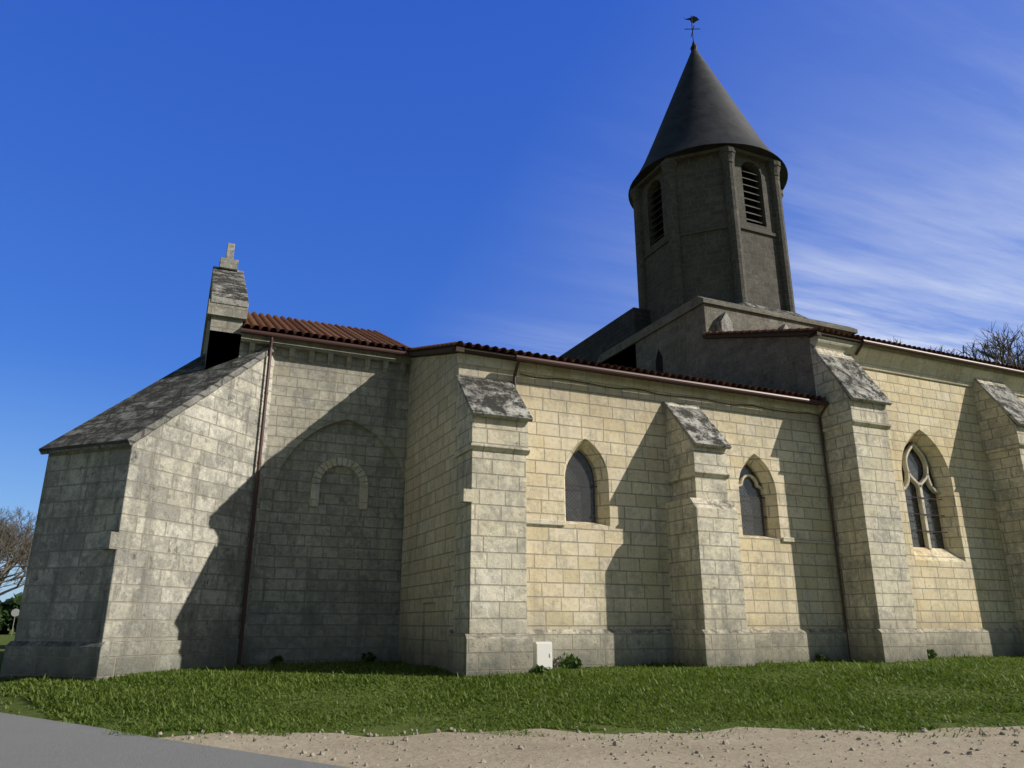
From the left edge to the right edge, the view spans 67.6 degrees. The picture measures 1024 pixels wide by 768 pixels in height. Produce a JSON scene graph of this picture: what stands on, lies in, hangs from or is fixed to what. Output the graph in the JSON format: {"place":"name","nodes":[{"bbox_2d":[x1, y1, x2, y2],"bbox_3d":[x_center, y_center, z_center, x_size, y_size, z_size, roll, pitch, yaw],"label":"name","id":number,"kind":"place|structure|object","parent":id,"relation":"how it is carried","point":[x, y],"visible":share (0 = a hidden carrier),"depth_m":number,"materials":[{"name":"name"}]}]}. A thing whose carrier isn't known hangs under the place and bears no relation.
{"place":"outdoors","nodes":[
{"label":"outdoors","id":0,"kind":"place"},
{"bbox_2d":[0,712,349,767],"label":"road asphalt","id":1,"kind":"structure","parent":0,"point":[28,742],"depth_m":9.29,"materials":[{"name":"grey asphalt"}]},
{"bbox_2d":[0,628,1023,742],"bbox_3d":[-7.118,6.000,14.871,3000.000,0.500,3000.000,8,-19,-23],"label":"ground","id":2,"kind":"structure","parent":0,"point":[18,704],"depth_m":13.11,"materials":[{"name":"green plant"}]},
{"bbox_2d":[0,592,22,634],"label":"ivy hedge","id":3,"kind":"object","parent":2,"relation":"on","point":[7,606],"visible":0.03,"depth_m":84.28,"materials":[{"name":"green plant"}]},
{"bbox_2d":[11,609,19,634],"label":"road sign","id":4,"kind":"object","parent":2,"relation":"on","point":[14,612],"visible":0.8,"depth_m":79.95,"materials":[{"name":"silver metal"}]},
{"bbox_2d":[0,355,274,681],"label":"wall","id":5,"kind":"structure","parent":2,"relation":"on","point":[138,558],"depth_m":17.53,"materials":[{"name":"stone"}]},
{"bbox_2d":[39,345,278,454],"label":"stone slab roof","id":6,"kind":"structure","parent":5,"relation":"on","point":[134,418],"depth_m":19.12,"materials":[{"name":"stone"}]},
{"bbox_2d":[203,299,409,617],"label":"nave wall","id":7,"kind":"structure","parent":2,"relation":"on","point":[336,552],"depth_m":21.99,"materials":[{"name":"beige stone"}]},
{"bbox_2d":[240,333,412,664],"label":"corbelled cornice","id":8,"kind":"structure","parent":7,"relation":"attached to","point":[309,639],"depth_m":20.88,"materials":[{"name":"grey stone"}]},
{"bbox_2d":[0,321,1023,595],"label":"bare trees","id":9,"kind":"object","parent":2,"relation":"on","point":[14,547],"visible":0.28,"depth_m":51.24,"materials":[{"name":"brown plant"}]},
{"bbox_2d":[533,642,551,668],"bbox_3d":[0.719,6.638,18.177,0.440,0.970,0.265,8,-19,-23],"label":"meter box","id":10,"kind":"object","parent":2,"relation":"on","point":[542,653],"visible":0.56,"depth_m":18.13,"materials":[{"name":"white plastic"}]},
{"bbox_2d":[270,649,936,674],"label":"weeds","id":11,"kind":"object","parent":2,"relation":"on","point":[575,663],"visible":0.67,"depth_m":18.42,"materials":[{"name":"green plant"}]},
{"bbox_2d":[398,353,844,670],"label":"aisle wall","id":12,"kind":"structure","parent":2,"relation":"on","point":[609,569],"depth_m":20.73,"materials":[{"name":"stone"}]},
{"bbox_2d":[237,328,1023,665],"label":"gutters and downspouts","id":13,"kind":"object","parent":12,"relation":"attached to","point":[577,366],"visible":0.91,"depth_m":22.07,"materials":[{"name":"metal"}]},
{"bbox_2d":[309,336,1023,549],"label":"stone trim","id":14,"kind":"structure","parent":12,"relation":"attached to","point":[876,358],"depth_m":24.27,"materials":[{"name":"beige stone"}]},
{"bbox_2d":[408,332,860,405],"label":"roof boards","id":15,"kind":"object","parent":14,"relation":"on","point":[455,349],"visible":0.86,"depth_m":22.93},
{"bbox_2d":[242,311,1023,399],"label":"roof tiles","id":16,"kind":"object","parent":15,"relation":"on","point":[310,329],"visible":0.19,"depth_m":23.75,"materials":[{"name":"red tile"}]},
{"bbox_2d":[521,374,818,415],"bbox_3d":[5.006,0.896,22.099,10.513,1.181,0.022,8,-19,-23],"label":"eave cable","id":17,"kind":"object","parent":14,"relation":"attached to","point":[665,395],"visible":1,"depth_m":21.91,"materials":[{"name":"metal"}]},
{"bbox_2d":[565,483,947,532],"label":"window bars","id":18,"kind":"object","parent":12,"relation":"in","point":[905,496],"depth_m":25.27,"materials":[{"name":"black metal"}]},
{"bbox_2d":[597,296,857,395],"bbox_3d":[10.792,4.124,31.571,8.380,14.320,13.500,8,-19,-23],"label":"tower base","id":19,"kind":"object","parent":2,"relation":"on","point":[679,342],"visible":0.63,"depth_m":30.74,"materials":[{"name":"grey stone"}]},
{"bbox_2d":[655,167,758,372],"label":"window","id":20,"kind":"structure","parent":19,"relation":"attached to","point":[659,359],"depth_m":35.69,"materials":[{"name":"black wood"}]},
{"bbox_2d":[630,145,795,323],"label":"bell tower","id":21,"kind":"structure","parent":19,"relation":"on","point":[712,243],"depth_m":34.63,"materials":[{"name":"grey stone"}]},
{"bbox_2d":[649,170,763,242],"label":"louvers","id":22,"kind":"object","parent":21,"relation":"in","point":[744,197],"visible":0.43,"depth_m":35.31,"materials":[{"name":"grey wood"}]},
{"bbox_2d":[628,49,787,208],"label":"spire roof","id":23,"kind":"structure","parent":21,"relation":"on","point":[703,112],"depth_m":36.98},
{"bbox_2d":[683,15,698,50],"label":"weather vane","id":24,"kind":"object","parent":23,"relation":"on","point":[693,19],"visible":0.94,"depth_m":41.38,"materials":[{"name":"black metal"}]},
{"bbox_2d":[448,345,1023,676],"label":"buttresses","id":25,"kind":"structure","parent":2,"relation":"on","point":[491,632],"depth_m":20.27,"materials":[{"name":"stone"}]},
{"bbox_2d":[200,243,1023,448],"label":"buttress cap stones","id":26,"kind":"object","parent":25,"relation":"on","point":[504,400],"depth_m":23.08,"materials":[{"name":"stone"}]},
{"bbox_2d":[862,368,1023,628],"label":"chapel wall","id":27,"kind":"structure","parent":2,"relation":"on","point":[961,580],"depth_m":25.84,"materials":[{"name":"stone"}]},
{"bbox_2d":[565,442,944,548],"bbox_3d":[7.949,2.925,23.377,14.425,3.620,0.032,8,-19,-23],"label":"window glass","id":28,"kind":"object","parent":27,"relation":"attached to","point":[749,488],"visible":0.54,"depth_m":22.99,"materials":[{"name":"grey glass"}]},
{"bbox_2d":[0,0,1023,624],"label":"sky","id":29,"kind":"structure","parent":0,"point":[415,173],"materials":[{"name":"blue"}]},
{"bbox_2d":[156,724,1023,767],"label":"gravel path","id":30,"kind":"structure","parent":0,"point":[552,751],"depth_m":9.58,"materials":[{"name":"beige gravel"}]},
{"bbox_2d":[559,307,650,367],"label":"roof","id":31,"kind":"structure","parent":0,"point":[613,333],"depth_m":37.02,"materials":[{"name":"stone"}]},
{"bbox_2d":[566,449,768,535],"bbox_3d":[4.496,3.093,21.531,6.725,2.050,0.001,8,-19,-23],"label":"grille window","id":32,"kind":"structure","parent":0,"point":[754,515],"depth_m":20.54,"materials":[{"name":"grey metal"}]},
{"bbox_2d":[796,266,1023,362],"bbox_3d":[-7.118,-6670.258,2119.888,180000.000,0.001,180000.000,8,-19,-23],"label":"cloud","id":33,"kind":"structure","parent":0,"point":[914,340],"depth_m":19244.90,"materials":[{"name":"white"}]}
]}

